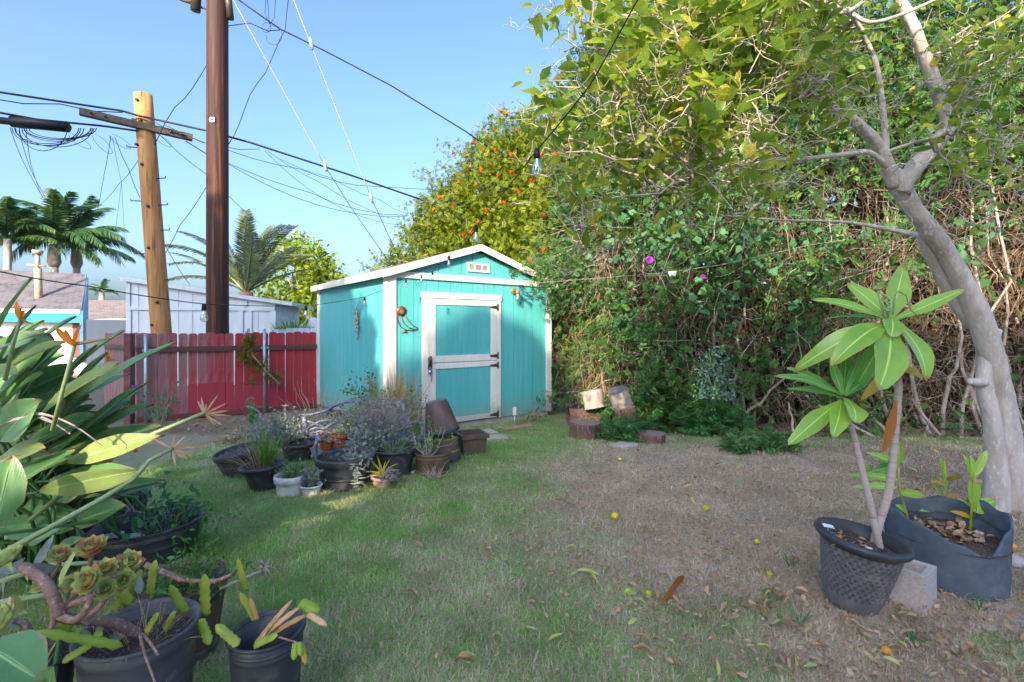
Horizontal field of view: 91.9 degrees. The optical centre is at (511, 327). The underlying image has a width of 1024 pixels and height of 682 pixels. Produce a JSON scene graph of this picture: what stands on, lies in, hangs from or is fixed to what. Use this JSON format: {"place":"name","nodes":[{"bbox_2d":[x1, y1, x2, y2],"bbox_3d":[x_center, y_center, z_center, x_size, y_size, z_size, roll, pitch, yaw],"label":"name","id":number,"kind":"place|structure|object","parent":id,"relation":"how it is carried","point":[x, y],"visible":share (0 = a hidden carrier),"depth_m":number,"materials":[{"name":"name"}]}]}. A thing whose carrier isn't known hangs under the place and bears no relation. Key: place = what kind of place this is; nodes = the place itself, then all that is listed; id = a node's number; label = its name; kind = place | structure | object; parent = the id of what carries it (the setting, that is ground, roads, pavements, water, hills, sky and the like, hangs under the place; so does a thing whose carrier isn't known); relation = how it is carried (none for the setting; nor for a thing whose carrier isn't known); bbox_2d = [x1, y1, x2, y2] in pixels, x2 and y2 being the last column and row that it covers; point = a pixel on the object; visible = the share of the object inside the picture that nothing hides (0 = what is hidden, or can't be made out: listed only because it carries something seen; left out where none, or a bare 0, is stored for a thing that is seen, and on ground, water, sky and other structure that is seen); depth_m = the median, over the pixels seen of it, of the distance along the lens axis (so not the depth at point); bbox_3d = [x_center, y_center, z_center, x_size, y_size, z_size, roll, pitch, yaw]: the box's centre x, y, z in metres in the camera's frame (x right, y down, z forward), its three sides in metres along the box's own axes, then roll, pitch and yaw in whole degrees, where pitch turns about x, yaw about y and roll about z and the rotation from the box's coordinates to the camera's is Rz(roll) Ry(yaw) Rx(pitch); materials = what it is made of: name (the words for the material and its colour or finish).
{"place":"outdoors","nodes":[
{"label":"outdoors","id":0,"kind":"place"},
{"bbox_2d":[293,0,369,193],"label":"guy wire","id":1,"kind":"object","parent":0,"point":[332,98],"visible":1,"depth_m":9.44,"materials":[{"name":"metal"}]},
{"bbox_2d":[0,0,1022,327],"label":"sky","id":2,"kind":"structure","parent":0,"point":[454,58],"materials":[{"name":"blue"}]},
{"bbox_2d":[0,330,1023,681],"bbox_3d":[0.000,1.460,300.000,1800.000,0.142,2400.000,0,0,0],"label":"lawn","id":3,"kind":"structure","parent":0,"point":[144,452],"depth_m":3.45,"materials":[{"name":"plant"}]},
{"bbox_2d":[0,196,68,269],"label":"palm tree","id":4,"kind":"object","parent":3,"relation":"on","point":[7,228],"visible":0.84,"depth_m":18.90,"materials":[{"name":"green plant"}]},
{"bbox_2d":[46,630,74,681],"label":"pot","id":5,"kind":"object","parent":3,"relation":"on","point":[65,673],"visible":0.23,"depth_m":1.60,"materials":[{"name":"black plastic"}]},
{"bbox_2d":[0,534,158,681],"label":"rosette succulent","id":6,"kind":"object","parent":5,"relation":"in","point":[87,578],"visible":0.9,"depth_m":1.51,"materials":[{"name":"green plant"}]},
{"bbox_2d":[0,250,125,374],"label":"neighbour house","id":7,"kind":"structure","parent":3,"relation":"on","point":[61,301],"depth_m":16.12,"materials":[{"name":"grey"}]},
{"bbox_2d":[0,188,126,313],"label":"palm tree","id":8,"kind":"object","parent":3,"relation":"on","point":[57,214],"visible":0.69,"depth_m":19.86,"materials":[{"name":"green plant"}]},
{"bbox_2d":[15,188,144,314],"bbox_3d":[-18.416,-2.103,20.985,4.855,7.206,4.394,0,0,0],"label":"palm tree","id":9,"kind":"object","parent":3,"relation":"on","point":[76,261],"visible":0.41,"depth_m":20.89,"materials":[{"name":"green plant"}]},
{"bbox_2d":[88,278,118,299],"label":"palm tree","id":10,"kind":"object","parent":3,"relation":"on","point":[104,283],"visible":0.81,"depth_m":59.82,"materials":[{"name":"green plant"}]},
{"bbox_2d":[88,300,125,319],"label":"house","id":11,"kind":"structure","parent":3,"relation":"on","point":[107,309],"depth_m":26.33,"materials":[{"name":"brown"}]},
{"bbox_2d":[0,278,230,681],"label":"bird of paradise","id":12,"kind":"object","parent":3,"relation":"on","point":[62,448],"visible":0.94,"depth_m":2.48,"materials":[{"name":"green plant"}]},
{"bbox_2d":[124,333,134,424],"bbox_3d":[-6.020,0.820,7.790,0.100,1.460,0.100,0,0,0],"label":"corner post","id":13,"kind":"object","parent":3,"relation":"on","point":[129,352],"visible":0.64,"depth_m":7.74,"materials":[{"name":"wood"}]},
{"bbox_2d":[104,333,155,413],"bbox_3d":[-6.874,0.825,8.876,2.084,1.470,0.049,0,0,32],"label":"side fence","id":14,"kind":"object","parent":3,"relation":"on","point":[114,347],"visible":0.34,"depth_m":9.15,"materials":[{"name":"wood"}]},
{"bbox_2d":[113,488,150,512],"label":"pot","id":15,"kind":"object","parent":3,"relation":"on","point":[142,495],"visible":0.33,"depth_m":3.66,"materials":[{"name":"black plastic"}]},
{"bbox_2d":[69,597,201,681],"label":"pot","id":16,"kind":"object","parent":3,"relation":"on","point":[173,661],"visible":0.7,"depth_m":1.61,"materials":[{"name":"black plastic"}]},
{"bbox_2d":[3,559,248,663],"bbox_3d":[-1.201,0.932,1.606,0.658,0.294,0.303,0,0,-36],"label":"leaf cactus","id":17,"kind":"object","parent":16,"relation":"in","point":[125,598],"visible":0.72,"depth_m":1.61,"materials":[{"name":"green plant"}]},
{"bbox_2d":[58,590,218,659],"bbox_3d":[-1.200,0.990,1.638,0.489,0.141,0.433,0,0,0],"label":"grass clump","id":18,"kind":"object","parent":16,"relation":"on","point":[144,620],"visible":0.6,"depth_m":1.71,"materials":[{"name":"plant"}]},
{"bbox_2d":[79,91,192,398],"bbox_3d":[-7.132,-1.454,9.485,1.722,6.135,0.539,0,0,-26],"label":"utility pole","id":19,"kind":"object","parent":3,"relation":"on","point":[154,246],"visible":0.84,"depth_m":9.47,"materials":[{"name":"brown wood"}]},
{"bbox_2d":[0,112,137,131],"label":"utility wire","id":20,"kind":"object","parent":19,"relation":"attached to","point":[77,123],"visible":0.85,"depth_m":9.11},
{"bbox_2d":[0,116,96,150],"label":"splice case","id":21,"kind":"object","parent":20,"relation":"hanging from","point":[24,123],"visible":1,"depth_m":8.76,"materials":[{"name":"black plastic"}]},
{"bbox_2d":[0,91,423,200],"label":"utility wire","id":22,"kind":"object","parent":19,"relation":"attached to","point":[93,106],"visible":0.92,"depth_m":9.53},
{"bbox_2d":[84,505,206,573],"bbox_3d":[-2.214,1.291,3.022,0.608,0.218,0.596,-3,-1,0],"label":"planter","id":23,"kind":"object","parent":3,"relation":"on","point":[150,546],"visible":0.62,"depth_m":2.88,"materials":[{"name":"black plastic"}]},
{"bbox_2d":[105,471,207,542],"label":"young rose","id":24,"kind":"object","parent":23,"relation":"in","point":[161,511],"visible":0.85,"depth_m":3.06,"materials":[{"name":"green plant"}]},
{"bbox_2d":[134,380,179,424],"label":"pink flower bush","id":25,"kind":"object","parent":3,"relation":"on","point":[164,411],"visible":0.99,"depth_m":7.17,"materials":[{"name":"green plant"}]},
{"bbox_2d":[130,558,229,665],"bbox_3d":[-1.418,1.236,2.120,0.366,0.328,0.366,0,0,0],"label":"barrel pot","id":26,"kind":"object","parent":3,"relation":"on","point":[213,619],"visible":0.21,"depth_m":2.10,"materials":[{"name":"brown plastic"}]},
{"bbox_2d":[116,536,230,599],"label":"potted weeds","id":27,"kind":"object","parent":26,"relation":"in","point":[182,567],"visible":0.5,"depth_m":2.13,"materials":[{"name":"green plant"}]},
{"bbox_2d":[108,545,253,604],"bbox_3d":[-1.347,1.026,2.025,0.513,0.249,0.228,0,0,-40],"label":"weedy plant","id":28,"kind":"object","parent":26,"relation":"in","point":[194,565],"visible":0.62,"depth_m":2.04,"materials":[{"name":"green plant"}]},
{"bbox_2d":[143,559,242,584],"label":"dry branch","id":29,"kind":"object","parent":26,"relation":"on","point":[170,574],"visible":0.72,"depth_m":2.01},
{"bbox_2d":[219,558,272,589],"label":"dead flower stalk","id":30,"kind":"object","parent":29,"relation":"on","point":[265,567],"visible":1,"depth_m":2.04,"materials":[{"name":"grey plant"}]},
{"bbox_2d":[141,500,241,556],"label":"weedy plant","id":31,"kind":"object","parent":3,"relation":"on","point":[196,543],"visible":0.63,"depth_m":3.02,"materials":[{"name":"green plant"}]},
{"bbox_2d":[180,0,233,408],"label":"utility pole","id":32,"kind":"object","parent":3,"relation":"on","point":[219,15],"visible":0.81,"depth_m":9.15,"materials":[{"name":"brown wood"}]},
{"bbox_2d":[238,0,503,157],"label":"utility wire","id":33,"kind":"object","parent":32,"relation":"attached to","point":[363,71],"visible":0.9,"depth_m":9.96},
{"bbox_2d":[119,276,313,385],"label":"outbuilding","id":34,"kind":"structure","parent":3,"relation":"on","point":[187,318],"depth_m":12.98,"materials":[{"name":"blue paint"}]},
{"bbox_2d":[191,428,248,445],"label":"dead weeds","id":35,"kind":"object","parent":3,"relation":"on","point":[233,439],"visible":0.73,"depth_m":6.08,"materials":[{"name":"beige plant"}]},
{"bbox_2d":[136,329,316,423],"bbox_3d":[-4.789,0.810,8.538,2.712,1.580,0.132,0,0,-33],"label":"picket fence","id":36,"kind":"object","parent":3,"relation":"on","point":[213,351],"visible":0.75,"depth_m":8.48,"materials":[{"name":"red wood"}]},
{"bbox_2d":[236,328,283,386],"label":"fence creeper","id":37,"kind":"object","parent":36,"relation":"attached to","point":[249,343],"visible":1,"depth_m":8.42,"materials":[{"name":"green plant"}]},
{"bbox_2d":[212,440,266,477],"bbox_3d":[-2.585,1.282,4.765,0.487,0.240,0.487,-9,5,0],"label":"barrel pot","id":38,"kind":"object","parent":3,"relation":"on","point":[224,466],"visible":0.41,"depth_m":4.60,"materials":[{"name":"black plastic"}]},
{"bbox_2d":[165,208,323,295],"bbox_3d":[-8.393,-1.198,15.412,4.976,5.395,3.760,0,0,0],"label":"palm tree","id":39,"kind":"object","parent":3,"relation":"on","point":[246,276],"visible":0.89,"depth_m":15.20,"materials":[{"name":"green plant"}]},
{"bbox_2d":[149,418,347,434],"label":"leaf litter","id":40,"kind":"object","parent":3,"relation":"on","point":[209,428],"visible":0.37,"depth_m":7.40,"materials":[{"name":"plant"}]},
{"bbox_2d":[237,458,287,491],"bbox_3d":[-2.159,1.293,4.312,0.398,0.214,0.398,-4,0,0],"label":"pot","id":41,"kind":"object","parent":3,"relation":"on","point":[260,479],"visible":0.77,"depth_m":4.19,"materials":[{"name":"black plastic"}]},
{"bbox_2d":[208,439,305,469],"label":"dry grass clump","id":42,"kind":"object","parent":41,"relation":"on","point":[257,463],"visible":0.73,"depth_m":4.25,"materials":[{"name":"plant"}]},
{"bbox_2d":[243,426,287,467],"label":"grass clump","id":43,"kind":"object","parent":41,"relation":"in","point":[265,451],"visible":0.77,"depth_m":4.29,"materials":[{"name":"plant"}]},
{"bbox_2d":[225,609,305,681],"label":"pot","id":44,"kind":"object","parent":3,"relation":"on","point":[272,661],"visible":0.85,"depth_m":1.66,"materials":[{"name":"black plastic"}]},
{"bbox_2d":[215,592,327,663],"bbox_3d":[-0.790,0.977,1.650,0.360,0.221,0.157,0,0,0],"label":"leaf cactus","id":45,"kind":"object","parent":44,"relation":"in","point":[266,636],"visible":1,"depth_m":1.63,"materials":[{"name":"green plant"}]},
{"bbox_2d":[231,412,311,442],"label":"plants","id":46,"kind":"object","parent":3,"relation":"on","point":[241,434],"visible":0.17,"depth_m":6.09,"materials":[{"name":"green plant"}]},
{"bbox_2d":[273,470,305,497],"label":"pot","id":47,"kind":"object","parent":3,"relation":"on","point":[288,487],"visible":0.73,"depth_m":4.07,"materials":[{"name":"white ceramic"}]},
{"bbox_2d":[273,454,313,478],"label":"potted weeds","id":48,"kind":"object","parent":47,"relation":"in","point":[287,475],"visible":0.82,"depth_m":4.15,"materials":[{"name":"green plant"}]},
{"bbox_2d":[271,315,313,331],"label":"fountain grass","id":49,"kind":"object","parent":3,"relation":"on","point":[290,326],"depth_m":12.95,"materials":[{"name":"plant"}]},
{"bbox_2d":[274,328,316,391],"bbox_3d":[-4.903,0.759,11.510,1.252,1.490,0.020,0,0,0],"label":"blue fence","id":50,"kind":"object","parent":3,"relation":"on","point":[293,330],"visible":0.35,"depth_m":11.50,"materials":[{"name":"wood"}]},
{"bbox_2d":[280,438,314,462],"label":"pot","id":51,"kind":"object","parent":3,"relation":"on","point":[298,449],"visible":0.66,"depth_m":5.12,"materials":[{"name":"black plastic"}]},
{"bbox_2d":[237,405,320,448],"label":"silver shrub","id":52,"kind":"object","parent":51,"relation":"in","point":[283,426],"visible":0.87,"depth_m":5.22,"materials":[{"name":"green plant"}]},
{"bbox_2d":[252,229,348,326],"bbox_3d":[-8.613,-1.282,21.019,4.248,5.563,4.384,0,0,0],"label":"yellow green tree","id":53,"kind":"object","parent":3,"relation":"on","point":[303,282],"visible":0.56,"depth_m":19.93,"materials":[{"name":"green plant"}]},
{"bbox_2d":[299,481,322,496],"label":"pot","id":54,"kind":"object","parent":3,"relation":"on","point":[306,490],"visible":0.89,"depth_m":4.10,"materials":[{"name":"white ceramic"}]},
{"bbox_2d":[285,463,325,490],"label":"grey succulent","id":55,"kind":"object","parent":54,"relation":"in","point":[313,476],"visible":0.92,"depth_m":4.14,"materials":[{"name":"plant"}]},
{"bbox_2d":[283,377,351,426],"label":"bare shrub","id":56,"kind":"object","parent":3,"relation":"on","point":[320,423],"visible":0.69,"depth_m":7.21,"materials":[{"name":"plant"}]},
{"bbox_2d":[314,448,374,491],"bbox_3d":[-1.479,1.263,4.385,0.504,0.274,0.504,0,0,0],"label":"pot","id":57,"kind":"object","parent":3,"relation":"on","point":[336,473],"visible":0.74,"depth_m":4.20,"materials":[{"name":"black plastic"}]},
{"bbox_2d":[330,439,374,475],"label":"grey plant","id":58,"kind":"object","parent":57,"relation":"in","point":[348,457],"visible":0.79,"depth_m":4.29,"materials":[{"name":"plant"}]},
{"bbox_2d":[340,368,381,419],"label":"rose bush","id":59,"kind":"object","parent":3,"relation":"on","point":[366,390],"visible":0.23,"depth_m":7.04,"materials":[{"name":"green plant"}]},
{"bbox_2d":[301,400,428,467],"bbox_3d":[-1.581,1.186,5.317,1.233,0.770,0.700,0,0,-26],"label":"garden bench","id":60,"kind":"object","parent":3,"relation":"on","point":[315,450],"visible":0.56,"depth_m":5.38,"materials":[{"name":"wood"}]},
{"bbox_2d":[324,412,403,450],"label":"grey plant","id":61,"kind":"object","parent":60,"relation":"on","point":[366,433],"visible":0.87,"depth_m":4.80,"materials":[{"name":"grey plant"}]},
{"bbox_2d":[313,383,465,436],"bbox_3d":[-1.309,0.873,5.069,1.362,0.556,1.221,0,0,14],"label":"dry lavender","id":62,"kind":"object","parent":60,"relation":"on","point":[384,418],"visible":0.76,"depth_m":5.09,"materials":[{"name":"grey plant"}]},
{"bbox_2d":[370,471,393,488],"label":"pot","id":63,"kind":"object","parent":3,"relation":"on","point":[377,482],"visible":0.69,"depth_m":4.29,"materials":[{"name":"ceramic"}]},
{"bbox_2d":[379,467,415,485],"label":"rosette succulent","id":64,"kind":"object","parent":63,"relation":"in","point":[387,473],"visible":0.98,"depth_m":4.30,"materials":[{"name":"plant"}]},
{"bbox_2d":[372,442,415,477],"bbox_3d":[-1.127,1.272,4.727,0.423,0.257,0.423,0,0,0],"label":"pot","id":65,"kind":"object","parent":3,"relation":"on","point":[403,460],"visible":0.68,"depth_m":4.59,"materials":[{"name":"black plastic"}]},
{"bbox_2d":[369,433,418,453],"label":"leafy stems","id":66,"kind":"object","parent":65,"relation":"in","point":[395,446],"visible":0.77,"depth_m":4.72,"materials":[{"name":"green plant"}]},
{"bbox_2d":[362,382,427,434],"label":"leafy stems","id":67,"kind":"object","parent":3,"relation":"on","point":[417,405],"visible":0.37,"depth_m":6.00,"materials":[{"name":"green plant"}]},
{"bbox_2d":[359,358,434,431],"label":"dry grass clump","id":68,"kind":"object","parent":3,"relation":"on","point":[396,386],"visible":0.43,"depth_m":6.40,"materials":[{"name":"beige plant"}]},
{"bbox_2d":[400,393,435,434],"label":"dry grass clump","id":69,"kind":"object","parent":3,"relation":"on","point":[415,430],"visible":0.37,"depth_m":6.33,"materials":[{"name":"plant"}]},
{"bbox_2d":[414,446,451,475],"bbox_3d":[-0.764,1.296,4.786,0.370,0.209,0.370,0,0,0],"label":"barrel pot","id":70,"kind":"object","parent":3,"relation":"on","point":[440,457],"visible":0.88,"depth_m":4.66,"materials":[{"name":"brown plastic"}]},
{"bbox_2d":[402,415,457,457],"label":"leafy stems","id":71,"kind":"object","parent":70,"relation":"on","point":[429,445],"visible":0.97,"depth_m":4.81,"materials":[{"name":"green plant"}]},
{"bbox_2d":[311,244,557,431],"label":"garden shed","id":72,"kind":"structure","parent":3,"relation":"on","point":[482,334],"depth_m":7.63,"materials":[{"name":"teal paint"}]},
{"bbox_2d":[0,0,637,318],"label":"string light","id":73,"kind":"object","parent":72,"relation":"hanging from","point":[536,154],"visible":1,"depth_m":2.25,"materials":[{"name":"black glass"}]},
{"bbox_2d":[429,298,498,362],"bbox_3d":[-0.703,0.047,7.491,1.221,0.930,0.043,0,0,-37],"label":"upper door","id":74,"kind":"structure","parent":72,"relation":"in","point":[459,330],"depth_m":7.47,"materials":[{"name":"teal paint"}]},
{"bbox_2d":[429,360,498,421],"bbox_3d":[-0.703,0.972,7.491,1.221,0.905,0.043,0,0,-37],"label":"lower door","id":75,"kind":"structure","parent":72,"relation":"in","point":[450,381],"depth_m":7.52,"materials":[{"name":"teal paint"}]},
{"bbox_2d":[432,434,460,462],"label":"barrel pot","id":76,"kind":"object","parent":3,"relation":"on","point":[455,456],"visible":0.48,"depth_m":5.14,"materials":[{"name":"brown plastic"}]},
{"bbox_2d":[425,398,459,436],"bbox_3d":[-0.766,0.938,5.218,0.380,0.330,0.380,-11,2,0],"label":"pot","id":77,"kind":"object","parent":76,"relation":"on","point":[439,412],"visible":0.89,"depth_m":5.10,"materials":[{"name":"brown plastic"}]},
{"bbox_2d":[453,428,489,455],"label":"square pot","id":78,"kind":"object","parent":3,"relation":"on","point":[470,441],"visible":0.85,"depth_m":5.45,"materials":[{"name":"brown plastic"}]},
{"bbox_2d":[356,76,715,393],"bbox_3d":[0.560,-2.054,10.354,7.068,7.137,5.526,0,0,-23],"label":"honeysuckle bush","id":79,"kind":"object","parent":3,"relation":"on","point":[447,222],"visible":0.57,"depth_m":10.49,"materials":[{"name":"green plant"}]},
{"bbox_2d":[568,418,600,439],"bbox_3d":[0.970,1.335,6.522,0.430,0.221,0.429,0,0,34],"label":"tree stump","id":80,"kind":"object","parent":3,"relation":"on","point":[586,430],"visible":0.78,"depth_m":6.36,"materials":[{"name":"brown wood"}]},
{"bbox_2d":[566,408,604,424],"bbox_3d":[1.114,1.336,7.452,0.557,0.266,0.250,0,0,-9],"label":"log","id":81,"kind":"object","parent":3,"relation":"on","point":[571,413],"visible":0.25,"depth_m":7.37,"materials":[{"name":"brown wood"}]},
{"bbox_2d":[581,388,605,409],"bbox_3d":[1.209,1.053,7.309,0.361,0.318,0.312,0,0,29],"label":"log","id":82,"kind":"object","parent":81,"relation":"on","point":[593,399],"visible":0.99,"depth_m":7.18,"materials":[{"name":"brown wood"}]},
{"bbox_2d":[578,385,613,423],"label":"asparagus fern","id":83,"kind":"object","parent":3,"relation":"on","point":[606,408],"visible":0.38,"depth_m":7.36,"materials":[{"name":"plant"}]},
{"bbox_2d":[596,410,654,443],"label":"asparagus fern","id":84,"kind":"object","parent":3,"relation":"on","point":[629,430],"visible":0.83,"depth_m":6.25,"materials":[{"name":"green plant"}]},
{"bbox_2d":[614,405,637,423],"bbox_3d":[1.589,1.227,6.944,0.329,0.280,0.334,0,0,0],"label":"log","id":85,"kind":"object","parent":3,"relation":"on","point":[619,411],"visible":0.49,"depth_m":6.81,"materials":[{"name":"brown wood"}]},
{"bbox_2d":[608,386,632,409],"bbox_3d":[1.524,1.000,6.976,0.365,0.355,0.352,0,0,0],"label":"log","id":86,"kind":"object","parent":85,"relation":"on","point":[619,396],"visible":0.99,"depth_m":6.86,"materials":[{"name":"brown wood"}]},
{"bbox_2d":[636,430,665,444],"bbox_3d":[1.720,1.369,6.121,0.373,0.148,0.367,0,0,0],"label":"tree stump","id":87,"kind":"object","parent":3,"relation":"on","point":[653,437],"visible":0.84,"depth_m":6.02,"materials":[{"name":"brown wood"}]},
{"bbox_2d":[626,360,687,433],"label":"asparagus fern","id":88,"kind":"object","parent":3,"relation":"on","point":[647,400],"visible":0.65,"depth_m":7.09,"materials":[{"name":"green plant"}]},
{"bbox_2d":[670,393,726,435],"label":"asparagus fern","id":89,"kind":"object","parent":3,"relation":"on","point":[686,429],"visible":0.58,"depth_m":6.79,"materials":[{"name":"green plant"}]},
{"bbox_2d":[413,427,1023,681],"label":"leaf litter","id":90,"kind":"object","parent":3,"relation":"on","point":[880,662],"visible":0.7,"depth_m":2.44,"materials":[{"name":"brown plant"}]},
{"bbox_2d":[683,391,759,436],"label":"asparagus fern","id":91,"kind":"object","parent":3,"relation":"on","point":[734,427],"visible":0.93,"depth_m":6.58,"materials":[{"name":"green plant"}]},
{"bbox_2d":[715,430,757,455],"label":"asparagus fern","id":92,"kind":"object","parent":3,"relation":"on","point":[732,442],"visible":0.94,"depth_m":5.54,"materials":[{"name":"plant"}]},
{"bbox_2d":[484,0,1023,514],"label":"citrus tree","id":93,"kind":"object","parent":3,"relation":"on","point":[722,44],"visible":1,"depth_m":2.95,"materials":[{"name":"green plant"}]},
{"bbox_2d":[522,0,1023,439],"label":"hedge","id":94,"kind":"object","parent":3,"relation":"on","point":[944,392],"visible":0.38,"depth_m":7.10,"materials":[{"name":"green plant"}]},
{"bbox_2d":[693,345,739,401],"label":"blue shrub","id":95,"kind":"object","parent":94,"relation":"on","point":[708,388],"visible":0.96,"depth_m":6.61,"materials":[{"name":"green plant"}]},
{"bbox_2d":[550,167,1023,422],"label":"climbing vine","id":96,"kind":"object","parent":94,"relation":"attached to","point":[792,244],"visible":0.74,"depth_m":6.60,"materials":[{"name":"green plant"}]},
{"bbox_2d":[736,414,809,454],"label":"asparagus fern","id":97,"kind":"object","parent":3,"relation":"on","point":[773,443],"visible":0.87,"depth_m":5.59,"materials":[{"name":"green plant"}]},
{"bbox_2d":[814,517,914,616],"bbox_3d":[1.732,1.219,2.490,0.420,0.366,0.420,8,3,0],"label":"woven pot","id":98,"kind":"object","parent":3,"relation":"on","point":[858,580],"visible":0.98,"depth_m":2.39,"materials":[{"name":"plastic"}]},
{"bbox_2d":[775,265,964,548],"bbox_3d":[1.823,0.413,2.538,1.044,1.488,0.524,0,0,0],"label":"strap leaved plant","id":99,"kind":"object","parent":98,"relation":"in","point":[884,358],"visible":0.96,"depth_m":2.49,"materials":[{"name":"green plant"}]},
{"bbox_2d":[889,560,936,615],"bbox_3d":[2.042,1.312,2.520,0.190,0.195,0.150,0,0,-38],"label":"cinder block","id":100,"kind":"object","parent":3,"relation":"on","point":[915,587],"depth_m":2.46,"materials":[{"name":"grey concrete"}]},
{"bbox_2d":[884,495,1013,601],"bbox_3d":[2.448,1.197,2.800,0.528,0.406,0.589,0,0,0],"label":"grow bag","id":101,"kind":"object","parent":3,"relation":"on","point":[980,569],"visible":0.72,"depth_m":2.63,"materials":[{"name":"fabric"}]},
{"bbox_2d":[847,441,996,529],"bbox_3d":[2.408,0.961,2.977,0.886,0.596,0.348,0,0,0],"label":"ginger plant","id":102,"kind":"object","parent":101,"relation":"in","point":[878,473],"visible":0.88,"depth_m":2.89,"materials":[{"name":"green plant"}]},
{"bbox_2d":[913,515,995,542],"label":"leaf litter","id":103,"kind":"object","parent":101,"relation":"in","point":[958,532],"visible":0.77,"depth_m":2.77,"materials":[{"name":"brown plant"}]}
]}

